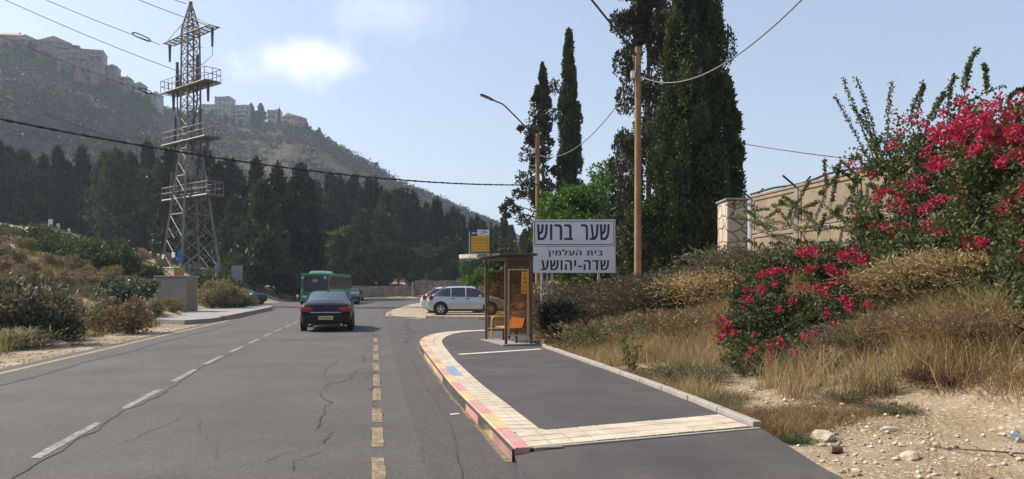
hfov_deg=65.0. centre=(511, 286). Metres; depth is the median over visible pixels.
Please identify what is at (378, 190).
cypress tree
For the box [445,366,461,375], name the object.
blue pavers
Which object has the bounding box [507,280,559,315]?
dry shrub
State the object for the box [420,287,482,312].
hatchback car
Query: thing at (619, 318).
dry brush
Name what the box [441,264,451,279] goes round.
conifer tree
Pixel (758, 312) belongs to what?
bougainvillea
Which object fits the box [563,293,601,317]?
dark shrub
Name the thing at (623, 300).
dry brush
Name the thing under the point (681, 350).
dry grass
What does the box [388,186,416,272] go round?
conifer tree
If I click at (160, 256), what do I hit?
scrub bush
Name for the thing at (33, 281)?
scrub bush
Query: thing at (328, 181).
cypress tree
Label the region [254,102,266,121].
hilltop tree
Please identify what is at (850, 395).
green bush
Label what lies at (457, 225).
conifer tree
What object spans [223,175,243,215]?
cypress tree
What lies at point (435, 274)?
broadleaf tree
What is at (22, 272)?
scrub bush
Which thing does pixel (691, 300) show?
dry brush
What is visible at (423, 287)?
stone wall
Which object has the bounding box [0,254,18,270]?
scrub bush
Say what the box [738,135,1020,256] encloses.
panel wall
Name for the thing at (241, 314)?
kerb
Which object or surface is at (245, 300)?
scrub bush
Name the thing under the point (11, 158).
conifer tree
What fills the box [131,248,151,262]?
scrub bush
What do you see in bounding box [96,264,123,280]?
scrub bush
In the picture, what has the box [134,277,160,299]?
scrub bush
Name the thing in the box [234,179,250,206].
cypress tree
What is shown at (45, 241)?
scrub bush
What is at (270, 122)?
hilltop tree
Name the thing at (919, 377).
dry brush
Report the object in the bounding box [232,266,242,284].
traffic sign
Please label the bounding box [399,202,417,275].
cypress tree
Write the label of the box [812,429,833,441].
stone
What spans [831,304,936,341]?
dry brush
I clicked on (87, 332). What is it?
scrub bush
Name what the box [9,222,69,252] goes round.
scrub bush
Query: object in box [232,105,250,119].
hilltop house
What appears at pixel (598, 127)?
overhead cable
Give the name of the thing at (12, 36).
hilltop house
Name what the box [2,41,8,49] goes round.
hilltop tree
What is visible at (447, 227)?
cypress tree
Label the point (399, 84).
sky
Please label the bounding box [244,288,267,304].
distant car
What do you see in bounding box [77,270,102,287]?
scrub bush
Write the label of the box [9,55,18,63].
hilltop tree
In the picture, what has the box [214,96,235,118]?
hilltop house
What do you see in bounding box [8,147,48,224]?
conifer tree
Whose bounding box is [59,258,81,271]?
scrub bush
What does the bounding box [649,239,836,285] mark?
dry brush
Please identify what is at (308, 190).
cypress tree
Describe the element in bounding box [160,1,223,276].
power pylon
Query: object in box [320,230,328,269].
conifer tree
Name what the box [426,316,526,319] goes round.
kerb
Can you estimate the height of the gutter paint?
0.001 m
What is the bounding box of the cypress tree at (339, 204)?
[326,175,351,234]
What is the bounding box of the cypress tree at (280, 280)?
[272,196,292,298]
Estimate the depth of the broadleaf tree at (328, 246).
126.16 m
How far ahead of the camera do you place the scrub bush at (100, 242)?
94.94 m
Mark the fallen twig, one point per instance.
(978, 449)
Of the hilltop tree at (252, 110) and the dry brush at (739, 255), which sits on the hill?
the hilltop tree at (252, 110)
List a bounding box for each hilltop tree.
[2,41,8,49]
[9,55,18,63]
[10,42,18,56]
[27,41,35,58]
[58,66,68,81]
[68,67,74,76]
[144,93,151,104]
[148,103,154,113]
[222,114,228,124]
[249,103,257,120]
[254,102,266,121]
[254,117,260,128]
[267,120,273,126]
[314,130,319,138]
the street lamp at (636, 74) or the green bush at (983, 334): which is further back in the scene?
the street lamp at (636, 74)
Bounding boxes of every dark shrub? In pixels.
[535,298,581,346]
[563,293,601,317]
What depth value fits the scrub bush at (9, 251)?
44.59 m
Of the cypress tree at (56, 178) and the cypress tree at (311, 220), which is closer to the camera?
the cypress tree at (311, 220)
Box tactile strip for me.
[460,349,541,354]
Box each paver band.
[425,330,479,365]
[434,330,537,428]
[454,376,523,428]
[516,414,748,446]
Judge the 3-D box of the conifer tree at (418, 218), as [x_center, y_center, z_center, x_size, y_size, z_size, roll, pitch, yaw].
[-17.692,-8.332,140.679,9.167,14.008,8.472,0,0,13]
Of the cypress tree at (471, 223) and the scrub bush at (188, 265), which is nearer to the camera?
the scrub bush at (188, 265)
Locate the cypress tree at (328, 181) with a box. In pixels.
[321,171,333,204]
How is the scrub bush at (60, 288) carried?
on the ground at (950, 409)
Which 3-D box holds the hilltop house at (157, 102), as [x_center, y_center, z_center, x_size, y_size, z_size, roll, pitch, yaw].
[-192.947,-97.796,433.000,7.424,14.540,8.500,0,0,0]
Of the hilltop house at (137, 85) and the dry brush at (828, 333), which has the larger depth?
the hilltop house at (137, 85)
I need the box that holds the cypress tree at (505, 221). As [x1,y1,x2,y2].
[500,218,508,228]
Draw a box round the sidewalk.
[515,427,843,478]
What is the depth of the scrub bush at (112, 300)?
28.67 m
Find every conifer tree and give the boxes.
[3,143,30,224]
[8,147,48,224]
[77,150,134,239]
[82,146,143,247]
[94,149,140,249]
[169,172,220,266]
[206,155,247,266]
[210,193,246,276]
[222,177,302,292]
[238,197,249,247]
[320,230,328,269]
[322,232,349,274]
[342,233,379,285]
[348,208,372,285]
[365,249,377,285]
[370,189,399,233]
[374,253,395,285]
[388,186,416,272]
[398,200,427,272]
[404,261,421,288]
[441,241,464,279]
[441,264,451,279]
[446,207,468,259]
[477,219,492,254]
[492,225,499,240]
[518,229,531,251]
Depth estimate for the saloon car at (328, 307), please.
28.66 m
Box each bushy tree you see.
[475,234,530,284]
[496,243,554,302]
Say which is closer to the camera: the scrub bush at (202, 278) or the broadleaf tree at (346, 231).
the scrub bush at (202, 278)
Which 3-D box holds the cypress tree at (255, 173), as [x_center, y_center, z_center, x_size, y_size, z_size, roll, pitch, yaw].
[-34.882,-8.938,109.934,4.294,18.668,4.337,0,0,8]
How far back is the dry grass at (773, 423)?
9.79 m
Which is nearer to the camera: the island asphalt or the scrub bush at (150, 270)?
the island asphalt
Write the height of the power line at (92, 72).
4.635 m
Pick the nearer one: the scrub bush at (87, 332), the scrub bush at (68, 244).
the scrub bush at (87, 332)
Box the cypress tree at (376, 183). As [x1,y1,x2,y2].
[372,176,379,187]
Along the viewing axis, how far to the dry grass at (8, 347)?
33.73 m
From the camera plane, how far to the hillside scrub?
354.68 m
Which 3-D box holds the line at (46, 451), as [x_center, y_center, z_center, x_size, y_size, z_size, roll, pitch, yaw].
[-9.071,1.596,32.847,0.439,0.001,57.753,0,0,-10]
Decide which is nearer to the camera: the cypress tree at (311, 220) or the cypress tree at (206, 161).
the cypress tree at (311, 220)
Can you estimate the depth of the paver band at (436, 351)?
19.49 m
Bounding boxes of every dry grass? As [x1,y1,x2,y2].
[0,248,202,353]
[518,267,1023,402]
[582,363,940,441]
[651,254,1023,407]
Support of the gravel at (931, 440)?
on the ground at (950, 409)
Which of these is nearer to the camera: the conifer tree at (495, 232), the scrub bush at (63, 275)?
the scrub bush at (63, 275)
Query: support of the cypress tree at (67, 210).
on the ground at (950, 409)
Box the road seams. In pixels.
[0,321,250,478]
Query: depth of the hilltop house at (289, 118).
505.95 m
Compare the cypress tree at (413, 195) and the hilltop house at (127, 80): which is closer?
the cypress tree at (413, 195)
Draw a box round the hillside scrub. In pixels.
[0,45,500,234]
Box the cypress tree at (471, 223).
[467,216,473,248]
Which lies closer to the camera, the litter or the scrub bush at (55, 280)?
the litter
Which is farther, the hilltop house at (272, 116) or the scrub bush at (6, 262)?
the hilltop house at (272, 116)
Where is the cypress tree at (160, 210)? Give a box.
[145,147,183,262]
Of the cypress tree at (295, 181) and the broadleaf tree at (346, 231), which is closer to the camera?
the cypress tree at (295, 181)
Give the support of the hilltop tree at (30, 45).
on the hill
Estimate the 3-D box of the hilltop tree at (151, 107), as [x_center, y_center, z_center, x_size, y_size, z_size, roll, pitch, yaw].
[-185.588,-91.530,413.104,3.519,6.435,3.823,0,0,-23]
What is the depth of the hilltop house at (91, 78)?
381.54 m
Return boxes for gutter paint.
[417,345,510,461]
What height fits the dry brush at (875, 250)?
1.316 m
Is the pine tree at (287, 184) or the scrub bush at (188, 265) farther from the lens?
the pine tree at (287, 184)
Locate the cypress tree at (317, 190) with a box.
[314,178,322,222]
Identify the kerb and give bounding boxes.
[220,305,271,319]
[420,330,529,461]
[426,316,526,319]
[540,340,761,427]
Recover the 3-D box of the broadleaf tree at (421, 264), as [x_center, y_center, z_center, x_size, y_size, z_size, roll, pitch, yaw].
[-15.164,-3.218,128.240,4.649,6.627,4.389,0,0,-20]
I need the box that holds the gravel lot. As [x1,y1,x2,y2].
[389,303,526,317]
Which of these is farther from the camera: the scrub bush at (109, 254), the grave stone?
the grave stone
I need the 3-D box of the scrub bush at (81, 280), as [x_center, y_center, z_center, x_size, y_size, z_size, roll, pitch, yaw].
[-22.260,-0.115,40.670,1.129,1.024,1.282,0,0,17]
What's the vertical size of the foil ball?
0.141 m
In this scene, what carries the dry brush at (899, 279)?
on the ground at (950, 409)
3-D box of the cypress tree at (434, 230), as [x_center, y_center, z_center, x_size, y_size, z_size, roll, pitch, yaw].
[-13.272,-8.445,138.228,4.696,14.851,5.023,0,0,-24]
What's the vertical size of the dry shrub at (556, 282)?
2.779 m
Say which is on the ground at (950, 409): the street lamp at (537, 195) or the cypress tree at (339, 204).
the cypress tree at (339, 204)
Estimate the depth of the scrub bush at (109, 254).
55.05 m
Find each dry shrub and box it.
[471,279,522,310]
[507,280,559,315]
[536,275,593,297]
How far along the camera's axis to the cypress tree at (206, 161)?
111.15 m
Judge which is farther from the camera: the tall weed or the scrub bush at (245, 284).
the scrub bush at (245, 284)
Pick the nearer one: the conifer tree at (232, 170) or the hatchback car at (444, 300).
the hatchback car at (444, 300)
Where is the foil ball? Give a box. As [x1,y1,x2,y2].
[1007,429,1021,441]
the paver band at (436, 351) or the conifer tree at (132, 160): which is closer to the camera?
the paver band at (436, 351)
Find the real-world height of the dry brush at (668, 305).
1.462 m
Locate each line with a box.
[0,35,159,96]
[0,96,157,151]
[0,319,233,373]
[6,0,179,71]
[31,320,299,457]
[47,0,159,44]
[140,0,211,26]
[371,338,385,478]
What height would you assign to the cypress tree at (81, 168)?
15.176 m
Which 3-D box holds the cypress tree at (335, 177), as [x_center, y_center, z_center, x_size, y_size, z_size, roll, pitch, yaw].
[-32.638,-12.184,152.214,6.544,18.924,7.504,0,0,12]
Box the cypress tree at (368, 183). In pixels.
[363,173,374,218]
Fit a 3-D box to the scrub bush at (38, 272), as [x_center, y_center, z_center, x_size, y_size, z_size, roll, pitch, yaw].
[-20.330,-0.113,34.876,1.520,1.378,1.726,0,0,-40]
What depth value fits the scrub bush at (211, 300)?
53.49 m
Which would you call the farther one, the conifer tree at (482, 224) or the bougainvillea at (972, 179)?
the conifer tree at (482, 224)
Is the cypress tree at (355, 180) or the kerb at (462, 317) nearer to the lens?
the kerb at (462, 317)
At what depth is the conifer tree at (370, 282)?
125.36 m
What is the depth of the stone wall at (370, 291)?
120.94 m
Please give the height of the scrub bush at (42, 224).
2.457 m
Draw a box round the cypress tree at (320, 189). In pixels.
[315,180,323,202]
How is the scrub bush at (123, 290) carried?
on the ground at (950, 409)
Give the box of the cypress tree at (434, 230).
[423,195,447,272]
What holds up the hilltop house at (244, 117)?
on the hill
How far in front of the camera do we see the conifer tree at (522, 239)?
152.21 m
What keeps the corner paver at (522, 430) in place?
on the paver bedding
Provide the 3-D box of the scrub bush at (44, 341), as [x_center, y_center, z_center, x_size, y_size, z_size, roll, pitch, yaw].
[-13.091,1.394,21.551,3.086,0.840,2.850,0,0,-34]
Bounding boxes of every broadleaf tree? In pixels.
[323,235,349,262]
[324,224,350,247]
[406,247,429,278]
[426,267,443,280]
[458,252,482,278]
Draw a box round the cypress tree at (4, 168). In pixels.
[0,139,10,222]
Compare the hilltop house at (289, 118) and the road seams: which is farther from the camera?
the hilltop house at (289, 118)
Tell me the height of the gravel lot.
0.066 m
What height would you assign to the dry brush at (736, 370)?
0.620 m
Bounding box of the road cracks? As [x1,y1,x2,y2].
[41,307,462,477]
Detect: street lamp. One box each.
[480,94,539,284]
[591,0,641,275]
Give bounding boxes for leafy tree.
[528,180,612,290]
[586,154,645,219]
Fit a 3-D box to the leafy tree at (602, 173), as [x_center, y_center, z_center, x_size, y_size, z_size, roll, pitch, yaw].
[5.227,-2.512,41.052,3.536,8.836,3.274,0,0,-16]
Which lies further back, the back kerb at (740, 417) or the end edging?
the back kerb at (740, 417)
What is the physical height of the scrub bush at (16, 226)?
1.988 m
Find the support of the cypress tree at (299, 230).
on the ground at (950, 409)
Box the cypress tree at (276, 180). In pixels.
[264,159,287,293]
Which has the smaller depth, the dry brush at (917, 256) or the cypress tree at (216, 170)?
the dry brush at (917, 256)
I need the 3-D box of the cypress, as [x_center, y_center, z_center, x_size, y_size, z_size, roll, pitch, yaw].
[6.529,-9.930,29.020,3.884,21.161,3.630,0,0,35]
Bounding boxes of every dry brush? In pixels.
[512,298,655,338]
[513,309,608,339]
[523,272,659,314]
[526,311,660,351]
[533,293,674,332]
[567,277,692,316]
[575,307,709,345]
[593,267,721,305]
[612,301,733,345]
[632,273,724,312]
[645,269,750,306]
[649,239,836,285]
[650,290,695,312]
[678,243,845,279]
[678,265,789,300]
[707,350,796,378]
[738,246,807,284]
[790,319,892,349]
[821,264,924,301]
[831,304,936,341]
[845,253,958,295]
[845,277,931,298]
[851,238,908,274]
[852,400,921,410]
[862,243,1005,290]
[873,310,1005,348]
[878,219,946,257]
[886,365,978,385]
[891,243,1019,295]
[908,300,1023,341]
[922,216,991,252]
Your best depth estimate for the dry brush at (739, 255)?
19.18 m
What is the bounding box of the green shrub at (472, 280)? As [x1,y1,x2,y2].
[459,266,502,290]
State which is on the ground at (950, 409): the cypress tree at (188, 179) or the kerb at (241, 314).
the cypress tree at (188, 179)
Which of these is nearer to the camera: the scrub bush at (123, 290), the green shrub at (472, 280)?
the scrub bush at (123, 290)
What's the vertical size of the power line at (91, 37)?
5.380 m
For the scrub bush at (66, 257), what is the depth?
54.31 m
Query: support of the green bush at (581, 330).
on the ground at (950, 409)
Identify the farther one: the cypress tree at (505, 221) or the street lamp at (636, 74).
the cypress tree at (505, 221)
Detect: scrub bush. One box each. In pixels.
[0,222,18,236]
[0,227,9,237]
[0,235,11,244]
[0,242,32,263]
[0,245,7,254]
[0,249,13,258]
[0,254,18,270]
[0,269,60,319]
[0,272,84,332]
[0,324,89,349]
[0,326,72,350]
[4,268,17,273]
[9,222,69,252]
[9,225,24,237]
[9,259,54,275]
[12,236,43,253]
[14,269,37,280]
[20,313,88,344]
[29,281,89,319]
[30,269,50,281]
[32,231,84,257]
[33,222,57,230]
[36,252,64,267]
[38,275,72,294]
[50,270,79,286]
[52,236,100,257]
[56,267,86,284]
[57,254,71,263]
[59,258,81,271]
[64,255,98,270]
[65,236,141,273]
[67,276,87,287]
[71,328,100,341]
[73,264,98,273]
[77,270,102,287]
[84,295,144,331]
[86,237,107,246]
[86,277,135,298]
[86,278,152,302]
[90,269,101,275]
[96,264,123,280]
[97,294,161,333]
[99,252,143,275]
[116,276,132,280]
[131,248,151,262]
[132,261,167,279]
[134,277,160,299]
[144,301,165,316]
[154,253,173,263]
[155,257,173,268]
[160,295,185,312]
[184,261,201,273]
[187,269,201,275]
[193,268,242,293]
[198,277,233,307]
[200,279,246,307]
[224,289,251,306]
[227,292,249,306]
[235,281,249,290]
[247,294,258,305]
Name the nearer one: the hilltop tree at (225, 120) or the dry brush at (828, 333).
the dry brush at (828, 333)
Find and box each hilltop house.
[0,32,21,48]
[12,34,36,54]
[36,36,80,62]
[56,50,89,83]
[75,48,107,85]
[85,66,99,89]
[106,64,120,87]
[119,75,134,93]
[132,82,147,96]
[149,91,163,114]
[202,104,223,117]
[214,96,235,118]
[231,113,249,125]
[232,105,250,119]
[267,109,282,124]
[281,113,306,127]
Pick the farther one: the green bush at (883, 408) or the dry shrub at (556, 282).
the dry shrub at (556, 282)
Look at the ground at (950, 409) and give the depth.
8.87 m
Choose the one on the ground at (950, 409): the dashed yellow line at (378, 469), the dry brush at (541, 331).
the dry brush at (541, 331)
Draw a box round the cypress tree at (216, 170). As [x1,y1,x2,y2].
[205,160,229,266]
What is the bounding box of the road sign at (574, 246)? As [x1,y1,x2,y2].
[533,220,615,305]
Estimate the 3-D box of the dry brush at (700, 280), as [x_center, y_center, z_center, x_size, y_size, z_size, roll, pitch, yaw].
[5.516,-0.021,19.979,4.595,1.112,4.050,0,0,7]
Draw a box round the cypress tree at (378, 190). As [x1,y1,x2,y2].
[370,185,383,217]
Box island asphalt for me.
[419,329,751,461]
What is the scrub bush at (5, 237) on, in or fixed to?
on the ground at (950, 409)
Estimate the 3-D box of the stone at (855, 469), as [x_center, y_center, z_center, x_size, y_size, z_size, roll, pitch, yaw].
[3.044,1.623,7.094,0.073,0.046,0.088,0,0,-13]
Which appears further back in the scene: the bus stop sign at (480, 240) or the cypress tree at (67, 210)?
the cypress tree at (67, 210)
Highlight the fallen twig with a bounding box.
[930,440,1023,453]
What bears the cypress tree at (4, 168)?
on the ground at (950, 409)
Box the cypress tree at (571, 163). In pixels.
[555,27,584,286]
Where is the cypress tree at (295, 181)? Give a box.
[286,159,324,298]
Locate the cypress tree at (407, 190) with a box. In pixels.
[401,185,409,202]
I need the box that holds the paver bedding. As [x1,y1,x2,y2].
[425,337,743,447]
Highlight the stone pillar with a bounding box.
[716,198,748,251]
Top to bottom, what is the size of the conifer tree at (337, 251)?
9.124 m
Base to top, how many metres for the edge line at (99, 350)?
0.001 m
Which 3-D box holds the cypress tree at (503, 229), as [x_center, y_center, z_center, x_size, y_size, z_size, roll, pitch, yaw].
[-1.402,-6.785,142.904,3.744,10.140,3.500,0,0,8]
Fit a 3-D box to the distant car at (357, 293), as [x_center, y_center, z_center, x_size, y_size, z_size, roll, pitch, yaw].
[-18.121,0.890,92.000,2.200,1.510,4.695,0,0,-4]
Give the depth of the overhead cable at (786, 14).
18.09 m
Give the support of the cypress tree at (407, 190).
on the ground at (950, 409)
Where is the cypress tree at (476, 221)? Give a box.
[473,214,479,228]
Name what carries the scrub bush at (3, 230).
on the ground at (950, 409)
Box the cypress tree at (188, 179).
[175,175,191,265]
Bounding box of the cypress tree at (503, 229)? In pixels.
[495,221,510,249]
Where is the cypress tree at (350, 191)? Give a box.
[344,176,355,224]
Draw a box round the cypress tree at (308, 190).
[300,174,324,292]
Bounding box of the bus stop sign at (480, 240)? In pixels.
[469,221,491,253]
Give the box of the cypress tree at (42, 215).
[33,152,50,224]
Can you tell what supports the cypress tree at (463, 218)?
on the ground at (950, 409)
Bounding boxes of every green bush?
[552,322,627,347]
[564,314,703,350]
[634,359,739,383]
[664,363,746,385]
[705,395,752,408]
[771,432,819,446]
[814,389,878,402]
[866,400,929,415]
[945,320,1015,341]
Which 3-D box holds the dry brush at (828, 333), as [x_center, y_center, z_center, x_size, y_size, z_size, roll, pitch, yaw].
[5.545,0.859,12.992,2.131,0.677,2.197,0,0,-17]
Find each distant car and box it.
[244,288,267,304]
[350,288,363,300]
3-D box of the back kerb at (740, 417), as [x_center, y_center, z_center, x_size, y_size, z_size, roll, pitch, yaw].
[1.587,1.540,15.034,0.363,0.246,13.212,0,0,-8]
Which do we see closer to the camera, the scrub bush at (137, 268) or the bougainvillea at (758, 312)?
the bougainvillea at (758, 312)
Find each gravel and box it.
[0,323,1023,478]
[731,342,1023,478]
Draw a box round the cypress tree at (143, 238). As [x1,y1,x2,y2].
[134,137,158,252]
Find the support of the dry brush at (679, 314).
on the ground at (950, 409)
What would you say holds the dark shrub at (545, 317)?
on the ground at (950, 409)
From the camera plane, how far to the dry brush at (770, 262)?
18.25 m
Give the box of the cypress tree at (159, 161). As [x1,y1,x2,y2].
[149,157,162,254]
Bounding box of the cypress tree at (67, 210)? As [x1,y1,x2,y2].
[59,160,75,231]
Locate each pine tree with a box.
[30,159,50,224]
[130,164,160,258]
[254,178,322,293]
[384,241,415,285]
[419,242,440,279]
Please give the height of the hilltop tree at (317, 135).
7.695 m
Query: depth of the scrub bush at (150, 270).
59.66 m
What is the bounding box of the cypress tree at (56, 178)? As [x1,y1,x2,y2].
[45,143,70,228]
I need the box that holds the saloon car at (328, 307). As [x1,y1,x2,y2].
[300,289,359,330]
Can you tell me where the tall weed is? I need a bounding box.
[617,322,644,369]
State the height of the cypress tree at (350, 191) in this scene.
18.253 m
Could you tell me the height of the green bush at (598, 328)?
1.081 m
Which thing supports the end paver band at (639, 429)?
on the paver bedding
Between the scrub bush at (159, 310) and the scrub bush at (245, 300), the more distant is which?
the scrub bush at (245, 300)
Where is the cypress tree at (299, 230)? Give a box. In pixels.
[282,190,313,300]
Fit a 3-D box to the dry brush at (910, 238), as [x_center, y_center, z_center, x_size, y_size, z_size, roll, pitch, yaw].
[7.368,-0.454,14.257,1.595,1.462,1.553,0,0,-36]
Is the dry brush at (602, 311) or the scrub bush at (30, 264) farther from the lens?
the scrub bush at (30, 264)
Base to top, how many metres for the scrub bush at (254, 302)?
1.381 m
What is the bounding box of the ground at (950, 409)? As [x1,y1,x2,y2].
[0,223,1023,478]
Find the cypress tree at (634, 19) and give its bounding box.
[605,0,671,277]
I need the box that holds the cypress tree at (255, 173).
[247,154,264,191]
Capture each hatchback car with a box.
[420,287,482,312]
[427,286,503,314]
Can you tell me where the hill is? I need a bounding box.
[0,47,520,245]
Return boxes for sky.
[0,0,1023,247]
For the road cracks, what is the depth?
10.44 m
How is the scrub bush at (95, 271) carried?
on the ground at (950, 409)
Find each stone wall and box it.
[352,286,410,297]
[415,280,465,294]
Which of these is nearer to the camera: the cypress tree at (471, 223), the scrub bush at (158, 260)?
the scrub bush at (158, 260)
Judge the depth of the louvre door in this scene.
47.01 m
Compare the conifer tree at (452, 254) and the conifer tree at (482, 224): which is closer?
the conifer tree at (452, 254)
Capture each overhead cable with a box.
[0,118,537,185]
[539,81,633,156]
[641,0,801,82]
[746,144,867,160]
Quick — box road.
[0,298,526,478]
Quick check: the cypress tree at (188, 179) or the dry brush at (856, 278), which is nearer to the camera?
the dry brush at (856, 278)
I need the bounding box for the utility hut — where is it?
[153,276,198,311]
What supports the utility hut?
on the pavement
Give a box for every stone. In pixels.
[48,219,52,226]
[51,340,70,346]
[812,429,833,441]
[851,468,860,471]
[899,450,919,460]
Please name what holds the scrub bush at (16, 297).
on the ground at (950, 409)
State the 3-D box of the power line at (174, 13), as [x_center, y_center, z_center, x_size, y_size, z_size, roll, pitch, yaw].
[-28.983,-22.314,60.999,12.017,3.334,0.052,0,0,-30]
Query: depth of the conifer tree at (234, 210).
94.34 m
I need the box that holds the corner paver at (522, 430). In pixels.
[511,428,544,432]
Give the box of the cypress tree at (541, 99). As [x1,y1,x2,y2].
[497,61,561,282]
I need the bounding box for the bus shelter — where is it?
[459,253,537,345]
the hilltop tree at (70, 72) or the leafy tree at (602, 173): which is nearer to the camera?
the leafy tree at (602, 173)
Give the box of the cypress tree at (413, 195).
[409,188,421,212]
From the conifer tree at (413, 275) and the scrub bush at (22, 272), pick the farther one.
the conifer tree at (413, 275)
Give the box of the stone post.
[411,282,413,296]
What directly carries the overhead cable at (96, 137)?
attached to the street lamp at (537, 195)
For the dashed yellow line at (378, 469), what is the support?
on the road
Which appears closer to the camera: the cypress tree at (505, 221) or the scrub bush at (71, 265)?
the scrub bush at (71, 265)
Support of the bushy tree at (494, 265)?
on the ground at (950, 409)
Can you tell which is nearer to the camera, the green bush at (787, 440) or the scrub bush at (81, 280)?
the green bush at (787, 440)
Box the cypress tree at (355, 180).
[350,173,359,200]
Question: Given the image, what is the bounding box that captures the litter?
[880,426,898,429]
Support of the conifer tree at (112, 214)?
on the ground at (950, 409)
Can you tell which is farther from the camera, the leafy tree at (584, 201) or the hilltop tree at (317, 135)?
the hilltop tree at (317, 135)
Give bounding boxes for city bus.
[296,271,351,299]
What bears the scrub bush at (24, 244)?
on the ground at (950, 409)
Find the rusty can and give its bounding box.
[828,446,842,452]
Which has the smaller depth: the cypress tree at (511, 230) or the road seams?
the road seams
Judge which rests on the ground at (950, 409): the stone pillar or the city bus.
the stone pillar
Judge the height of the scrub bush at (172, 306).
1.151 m
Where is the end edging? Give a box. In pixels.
[533,427,760,450]
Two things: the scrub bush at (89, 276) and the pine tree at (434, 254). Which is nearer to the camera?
the scrub bush at (89, 276)
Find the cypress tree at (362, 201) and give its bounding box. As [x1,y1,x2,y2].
[349,183,372,222]
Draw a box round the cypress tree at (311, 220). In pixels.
[299,199,324,294]
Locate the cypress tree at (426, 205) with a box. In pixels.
[422,202,429,210]
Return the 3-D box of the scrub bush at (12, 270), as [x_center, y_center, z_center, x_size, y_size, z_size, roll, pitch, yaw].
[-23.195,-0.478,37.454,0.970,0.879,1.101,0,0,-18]
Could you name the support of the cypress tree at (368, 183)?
on the ground at (950, 409)
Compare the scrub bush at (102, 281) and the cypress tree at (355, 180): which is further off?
the cypress tree at (355, 180)
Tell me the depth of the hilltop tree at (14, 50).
370.59 m
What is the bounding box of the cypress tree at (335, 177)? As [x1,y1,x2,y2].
[333,173,345,190]
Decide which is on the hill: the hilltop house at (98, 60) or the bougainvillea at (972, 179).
the hilltop house at (98, 60)
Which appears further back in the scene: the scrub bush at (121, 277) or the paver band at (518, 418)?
the scrub bush at (121, 277)
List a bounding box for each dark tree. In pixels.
[577,199,628,284]
[610,202,657,280]
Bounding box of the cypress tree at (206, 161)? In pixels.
[193,145,215,264]
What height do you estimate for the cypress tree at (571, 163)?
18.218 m
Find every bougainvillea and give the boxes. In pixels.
[710,238,912,377]
[731,46,1023,343]
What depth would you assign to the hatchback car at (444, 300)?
43.75 m
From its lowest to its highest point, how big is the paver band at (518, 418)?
0.051 m
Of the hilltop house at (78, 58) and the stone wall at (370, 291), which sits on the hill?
the hilltop house at (78, 58)
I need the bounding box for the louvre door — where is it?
[186,280,196,311]
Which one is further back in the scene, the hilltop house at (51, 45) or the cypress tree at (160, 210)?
the hilltop house at (51, 45)
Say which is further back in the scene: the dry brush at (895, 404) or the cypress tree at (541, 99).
the cypress tree at (541, 99)
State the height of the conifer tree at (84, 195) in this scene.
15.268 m
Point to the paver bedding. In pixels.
(559, 431)
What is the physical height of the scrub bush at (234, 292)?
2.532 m
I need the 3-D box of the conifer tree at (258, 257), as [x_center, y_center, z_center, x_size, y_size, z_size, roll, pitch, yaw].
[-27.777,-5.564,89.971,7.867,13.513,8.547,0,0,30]
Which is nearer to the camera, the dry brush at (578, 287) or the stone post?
the dry brush at (578, 287)
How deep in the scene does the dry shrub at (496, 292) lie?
51.81 m
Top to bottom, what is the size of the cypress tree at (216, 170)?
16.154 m
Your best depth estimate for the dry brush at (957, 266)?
11.94 m
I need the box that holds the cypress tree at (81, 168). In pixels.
[67,144,92,236]
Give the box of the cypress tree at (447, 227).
[442,212,455,245]
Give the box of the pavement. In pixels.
[153,306,266,324]
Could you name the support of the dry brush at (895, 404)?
on the ground at (950, 409)
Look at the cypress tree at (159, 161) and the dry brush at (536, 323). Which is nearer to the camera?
the dry brush at (536, 323)
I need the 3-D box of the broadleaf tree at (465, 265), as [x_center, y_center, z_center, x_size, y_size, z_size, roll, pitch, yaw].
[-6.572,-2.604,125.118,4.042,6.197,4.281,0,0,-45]
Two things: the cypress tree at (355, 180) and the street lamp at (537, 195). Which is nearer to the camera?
the street lamp at (537, 195)
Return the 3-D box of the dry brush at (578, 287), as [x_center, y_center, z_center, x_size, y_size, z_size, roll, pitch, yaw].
[3.591,0.458,24.429,6.507,1.936,6.946,0,0,-27]
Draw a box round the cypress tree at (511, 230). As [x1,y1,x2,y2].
[508,224,518,250]
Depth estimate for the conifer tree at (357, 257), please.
123.29 m
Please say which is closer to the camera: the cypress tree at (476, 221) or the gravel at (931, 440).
the gravel at (931, 440)
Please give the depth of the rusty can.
7.82 m
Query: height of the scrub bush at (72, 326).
1.230 m
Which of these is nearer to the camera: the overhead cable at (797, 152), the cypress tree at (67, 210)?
the overhead cable at (797, 152)
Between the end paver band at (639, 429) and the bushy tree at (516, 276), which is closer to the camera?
the end paver band at (639, 429)
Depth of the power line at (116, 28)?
66.48 m
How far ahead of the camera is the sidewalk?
7.01 m
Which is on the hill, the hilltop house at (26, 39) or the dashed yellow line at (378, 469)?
the hilltop house at (26, 39)
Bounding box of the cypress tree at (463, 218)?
[458,214,468,253]
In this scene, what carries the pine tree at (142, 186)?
on the ground at (950, 409)
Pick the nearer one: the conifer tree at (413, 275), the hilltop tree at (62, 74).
the conifer tree at (413, 275)

